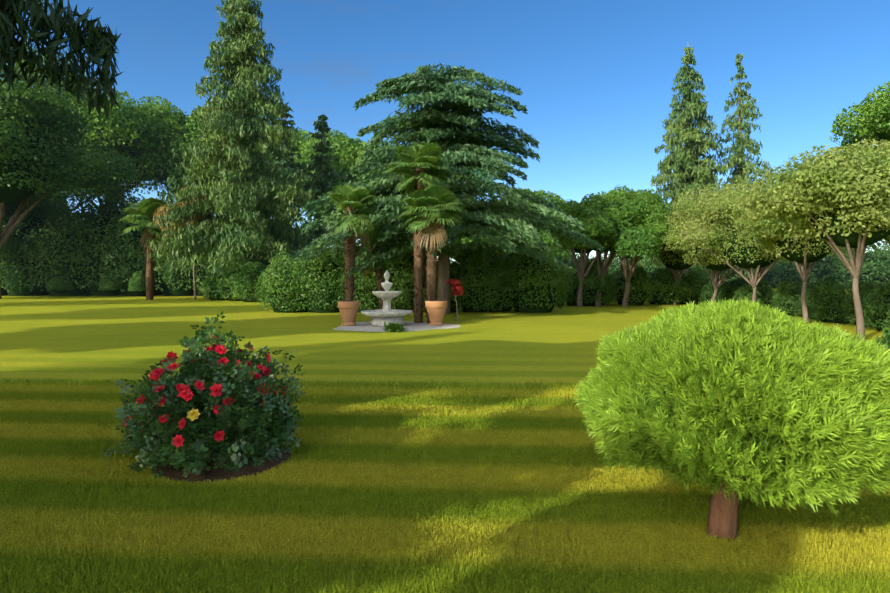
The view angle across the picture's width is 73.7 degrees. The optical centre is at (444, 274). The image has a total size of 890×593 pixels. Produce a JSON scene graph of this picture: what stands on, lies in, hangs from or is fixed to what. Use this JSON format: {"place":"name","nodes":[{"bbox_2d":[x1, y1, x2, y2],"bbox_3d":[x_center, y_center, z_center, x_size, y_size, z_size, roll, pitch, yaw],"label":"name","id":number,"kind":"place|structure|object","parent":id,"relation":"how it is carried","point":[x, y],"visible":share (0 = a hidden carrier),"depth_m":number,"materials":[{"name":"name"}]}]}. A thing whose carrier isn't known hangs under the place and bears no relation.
{"place":"outdoors","nodes":[
{"label":"outdoors","id":0,"kind":"place"},
{"bbox_2d":[325,184,382,300],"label":"fountain palm","id":1,"kind":"object","parent":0,"point":[345,197],"visible":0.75,"depth_m":19.97,"materials":[{"name":"green plant"}]},
{"bbox_2d":[0,288,889,592],"bbox_3d":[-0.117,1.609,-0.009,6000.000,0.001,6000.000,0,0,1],"label":"lawn ground","id":2,"kind":"structure","parent":0,"point":[82,338],"depth_m":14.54,"materials":[{"name":"green plant"}]},
{"bbox_2d":[3,185,70,224],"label":"tree","id":3,"kind":"object","parent":2,"relation":"on","point":[11,208],"visible":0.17,"depth_m":47.12,"materials":[{"name":"green plant"}]},
{"bbox_2d":[25,86,92,203],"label":"tree","id":4,"kind":"object","parent":2,"relation":"on","point":[80,197],"depth_m":61.50,"materials":[{"name":"green plant"}]},
{"bbox_2d":[46,277,72,292],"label":"bush","id":5,"kind":"object","parent":2,"relation":"on","point":[56,289],"visible":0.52,"depth_m":44.05,"materials":[{"name":"green plant"}]},
{"bbox_2d":[0,0,123,119],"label":"branch","id":6,"kind":"object","parent":2,"relation":"on","point":[98,43],"visible":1,"depth_m":5.25,"materials":[{"name":"plant"}]},
{"bbox_2d":[0,39,141,298],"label":"tree","id":7,"kind":"object","parent":2,"relation":"on","point":[31,163],"visible":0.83,"depth_m":39.91,"materials":[{"name":"green plant"}]},
{"bbox_2d":[0,54,188,209],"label":"tree","id":8,"kind":"object","parent":2,"relation":"on","point":[119,128],"visible":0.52,"depth_m":54.77,"materials":[{"name":"green plant"}]},
{"bbox_2d":[98,268,121,293],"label":"bush","id":9,"kind":"object","parent":2,"relation":"on","point":[107,274],"visible":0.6,"depth_m":44.03,"materials":[{"name":"green plant"}]},
{"bbox_2d":[128,271,145,294],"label":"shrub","id":10,"kind":"object","parent":2,"relation":"on","point":[137,283],"visible":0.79,"depth_m":43.07,"materials":[{"name":"green plant"}]},
{"bbox_2d":[0,181,284,295],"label":"hedge","id":11,"kind":"object","parent":2,"relation":"on","point":[39,252],"visible":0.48,"depth_m":44.48,"materials":[{"name":"green plant"}]},
{"bbox_2d":[120,197,168,299],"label":"palm","id":12,"kind":"object","parent":2,"relation":"on","point":[142,212],"visible":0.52,"depth_m":38.16,"materials":[{"name":"green plant"}]},
{"bbox_2d":[116,104,218,199],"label":"tree","id":13,"kind":"object","parent":2,"relation":"on","point":[163,155],"visible":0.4,"depth_m":57.19,"materials":[{"name":"green plant"}]},
{"bbox_2d":[153,186,214,299],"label":"weeping tree","id":14,"kind":"object","parent":2,"relation":"on","point":[162,211],"visible":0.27,"depth_m":37.40,"materials":[{"name":"green plant"}]},
{"bbox_2d":[152,446,290,492],"bbox_3d":[-1.951,1.605,5.062,1.367,0.001,1.438,0,0,1],"label":"soil bed","id":15,"kind":"object","parent":2,"relation":"on","point":[219,472],"visible":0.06,"depth_m":4.87,"materials":[{"name":"brown soil"}]},
{"bbox_2d":[103,311,306,478],"bbox_3d":[-2.025,0.970,5.171,1.543,1.320,1.709,0,0,29],"label":"rose bush","id":16,"kind":"object","parent":15,"relation":"on","point":[190,393],"visible":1,"depth_m":4.86,"materials":[{"name":"green plant"}]},
{"bbox_2d":[147,0,317,276],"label":"spruce","id":17,"kind":"object","parent":2,"relation":"on","point":[251,189],"visible":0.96,"depth_m":36.89,"materials":[{"name":"green plant"}]},
{"bbox_2d":[206,128,315,216],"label":"tree","id":18,"kind":"object","parent":2,"relation":"on","point":[299,140],"visible":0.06,"depth_m":58.83,"materials":[{"name":"green plant"}]},
{"bbox_2d":[199,251,342,302],"bbox_3d":[-9.446,0.383,34.145,15.729,3.539,3.260,0,0,40],"label":"hedge","id":19,"kind":"object","parent":2,"relation":"on","point":[241,282],"visible":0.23,"depth_m":34.95,"materials":[{"name":"green plant"}]},
{"bbox_2d":[263,103,313,266],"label":"dark conifer","id":20,"kind":"object","parent":2,"relation":"on","point":[289,165],"visible":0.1,"depth_m":46.00,"materials":[{"name":"green plant"}]},
{"bbox_2d":[291,115,345,254],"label":"dark conifer","id":21,"kind":"object","parent":2,"relation":"on","point":[324,179],"visible":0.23,"depth_m":43.85,"materials":[{"name":"green plant"}]},
{"bbox_2d":[282,129,394,210],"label":"tree","id":22,"kind":"object","parent":2,"relation":"on","point":[347,153],"visible":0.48,"depth_m":55.76,"materials":[{"name":"green plant"}]},
{"bbox_2d":[356,229,400,309],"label":"fountain palm","id":23,"kind":"object","parent":2,"relation":"on","point":[379,273],"visible":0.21,"depth_m":21.94,"materials":[{"name":"green plant"}]},
{"bbox_2d":[333,321,459,331],"bbox_3d":[-1.415,1.605,18.645,3.811,0.001,3.885,0,0,1],"label":"fountain gravel patch","id":24,"kind":"object","parent":2,"relation":"on","point":[369,327],"visible":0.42,"depth_m":18.09,"materials":[{"name":"grey gravel"}]},
{"bbox_2d":[338,301,359,325],"bbox_3d":[-3.047,1.219,18.794,0.700,0.780,0.700,0,0,1],"label":"terracotta pot","id":25,"kind":"object","parent":24,"relation":"on","point":[348,310],"visible":1,"depth_m":18.57,"materials":[{"name":"ceramic"}]},
{"bbox_2d":[361,270,412,326],"bbox_3d":[-1.838,0.724,18.767,1.654,1.770,1.654,0,0,1],"label":"stone fountain","id":26,"kind":"object","parent":24,"relation":"on","point":[387,314],"visible":1,"depth_m":18.48,"materials":[{"name":"white stone"}]},
{"bbox_2d":[383,321,407,331],"bbox_3d":[-1.438,1.466,16.857,0.845,0.285,0.951,0,0,1],"label":"small plant","id":27,"kind":"object","parent":24,"relation":"on","point":[393,327],"visible":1,"depth_m":16.75,"materials":[{"name":"green plant"}]},
{"bbox_2d":[397,185,466,322],"bbox_3d":[-0.476,-0.648,19.543,2.462,4.515,2.309,0,0,1],"label":"fountain palm","id":28,"kind":"object","parent":24,"relation":"on","point":[436,206],"visible":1,"depth_m":19.22,"materials":[{"name":"green plant"}]},
{"bbox_2d":[425,300,446,325],"bbox_3d":[-0.279,1.219,18.962,0.700,0.780,0.700,0,0,1],"label":"terracotta pot","id":29,"kind":"object","parent":24,"relation":"on","point":[436,310],"visible":0.98,"depth_m":18.74,"materials":[{"name":"ceramic"}]},
{"bbox_2d":[258,228,573,312],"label":"shrubs","id":30,"kind":"object","parent":2,"relation":"on","point":[523,284],"visible":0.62,"depth_m":25.06,"materials":[{"name":"green plant"}]},
{"bbox_2d":[384,141,452,322],"bbox_3d":[-0.884,-1.458,19.931,2.200,6.136,2.251,0,0,44],"label":"palm tree","id":31,"kind":"object","parent":2,"relation":"on","point":[422,164],"visible":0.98,"depth_m":19.78,"materials":[{"name":"green plant"}]},
{"bbox_2d":[361,147,478,200],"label":"tree","id":32,"kind":"object","parent":2,"relation":"on","point":[450,176],"depth_m":55.26,"materials":[{"name":"green plant"}]},
{"bbox_2d":[290,62,604,313],"bbox_3d":[0.301,-3.541,24.702,12.461,10.300,11.268,0,0,1],"label":"cedar tree","id":33,"kind":"object","parent":2,"relation":"on","point":[447,116],"visible":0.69,"depth_m":22.75,"materials":[{"name":"green plant"}]},
{"bbox_2d":[447,278,463,321],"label":"red japanese maple","id":34,"kind":"object","parent":2,"relation":"on","point":[457,288],"visible":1,"depth_m":20.45,"materials":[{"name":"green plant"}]},
{"bbox_2d":[449,188,570,262],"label":"tree","id":35,"kind":"object","parent":2,"relation":"on","point":[546,236],"visible":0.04,"depth_m":50.20,"materials":[{"name":"green plant"}]},
{"bbox_2d":[550,199,618,306],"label":"round tree","id":36,"kind":"object","parent":2,"relation":"on","point":[597,223],"visible":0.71,"depth_m":28.80,"materials":[{"name":"green plant"}]},
{"bbox_2d":[556,187,646,306],"bbox_3d":[8.301,-1.430,30.548,4.739,6.076,3.884,0,0,1],"label":"round tree","id":37,"kind":"object","parent":2,"relation":"on","point":[600,203],"visible":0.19,"depth_m":29.93,"materials":[{"name":"green plant"}]},
{"bbox_2d":[502,254,711,305],"bbox_3d":[8.851,0.457,31.877,13.403,3.300,3.743,0,0,-16],"label":"hedge","id":38,"kind":"object","parent":2,"relation":"on","point":[659,288],"visible":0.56,"depth_m":31.50,"materials":[{"name":"green plant"}]},
{"bbox_2d":[602,185,679,306],"bbox_3d":[9.501,-1.530,29.251,3.816,6.278,4.694,0,0,1],"label":"round tree","id":39,"kind":"object","parent":2,"relation":"on","point":[634,242],"visible":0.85,"depth_m":28.53,"materials":[{"name":"green plant"}]},
{"bbox_2d":[648,208,698,304],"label":"tree","id":40,"kind":"object","parent":2,"relation":"on","point":[671,260],"depth_m":31.10,"materials":[{"name":"green plant"}]},
{"bbox_2d":[628,46,727,275],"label":"spruce","id":41,"kind":"object","parent":2,"relation":"on","point":[690,168],"visible":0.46,"depth_m":46.97,"materials":[{"name":"green plant"}]},
{"bbox_2d":[518,246,889,288],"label":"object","id":42,"kind":"object","parent":2,"relation":"on","point":[875,266],"visible":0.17,"depth_m":67.55,"materials":[{"name":"green plant"}]},
{"bbox_2d":[662,179,785,302],"bbox_3d":[12.661,-1.379,26.634,4.786,5.972,5.912,0,0,1],"label":"tree","id":43,"kind":"object","parent":2,"relation":"on","point":[697,208],"visible":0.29,"depth_m":26.52,"materials":[{"name":"green plant"}]},
{"bbox_2d":[661,184,793,302],"bbox_3d":[12.461,-0.972,24.058,6.360,5.197,4.864,0,0,32],"label":"tree","id":44,"kind":"object","parent":2,"relation":"on","point":[747,254],"visible":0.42,"depth_m":23.49,"materials":[{"name":"green plant"}]},
{"bbox_2d":[572,298,889,541],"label":"tree","id":45,"kind":"object","parent":2,"relation":"on","point":[725,399],"visible":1,"depth_m":3.20,"materials":[{"name":"green plant"}]},
{"bbox_2d":[710,52,782,277],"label":"spruce","id":46,"kind":"object","parent":2,"relation":"on","point":[738,155],"visible":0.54,"depth_m":48.07,"materials":[{"name":"green plant"}]},
{"bbox_2d":[690,276,889,331],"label":"hedge","id":47,"kind":"object","parent":2,"relation":"on","point":[829,301],"visible":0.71,"depth_m":20.13,"materials":[{"name":"green plant"}]},
{"bbox_2d":[730,202,853,321],"bbox_3d":[11.943,-0.770,20.087,5.229,4.778,3.611,0,0,-44],"label":"tree","id":48,"kind":"object","parent":2,"relation":"on","point":[784,245],"visible":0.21,"depth_m":19.54,"materials":[{"name":"green plant"}]},
{"bbox_2d":[737,139,889,339],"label":"tree","id":49,"kind":"object","parent":2,"relation":"on","point":[835,197],"visible":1,"depth_m":13.97,"materials":[{"name":"green plant"}]},
{"bbox_2d":[829,81,889,151],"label":"tree","id":50,"kind":"object","parent":2,"relation":"on","point":[871,120],"visible":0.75,"depth_m":31.12,"materials":[{"name":"green plant"}]},
{"bbox_2d":[866,233,889,253],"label":"tree","id":51,"kind":"object","parent":2,"relation":"on","point":[886,242],"visible":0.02,"depth_m":17.10,"materials":[{"name":"green plant"}]},
{"bbox_2d":[873,326,889,351],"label":"shrub","id":52,"kind":"object","parent":2,"relation":"on","point":[884,339],"visible":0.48,"depth_m":8.67,"materials":[{"name":"green plant"}]},
{"bbox_2d":[0,0,889,262],"label":"sky","id":53,"kind":"structure","parent":0,"point":[595,80],"materials":[{"name":"blue"}]}
]}

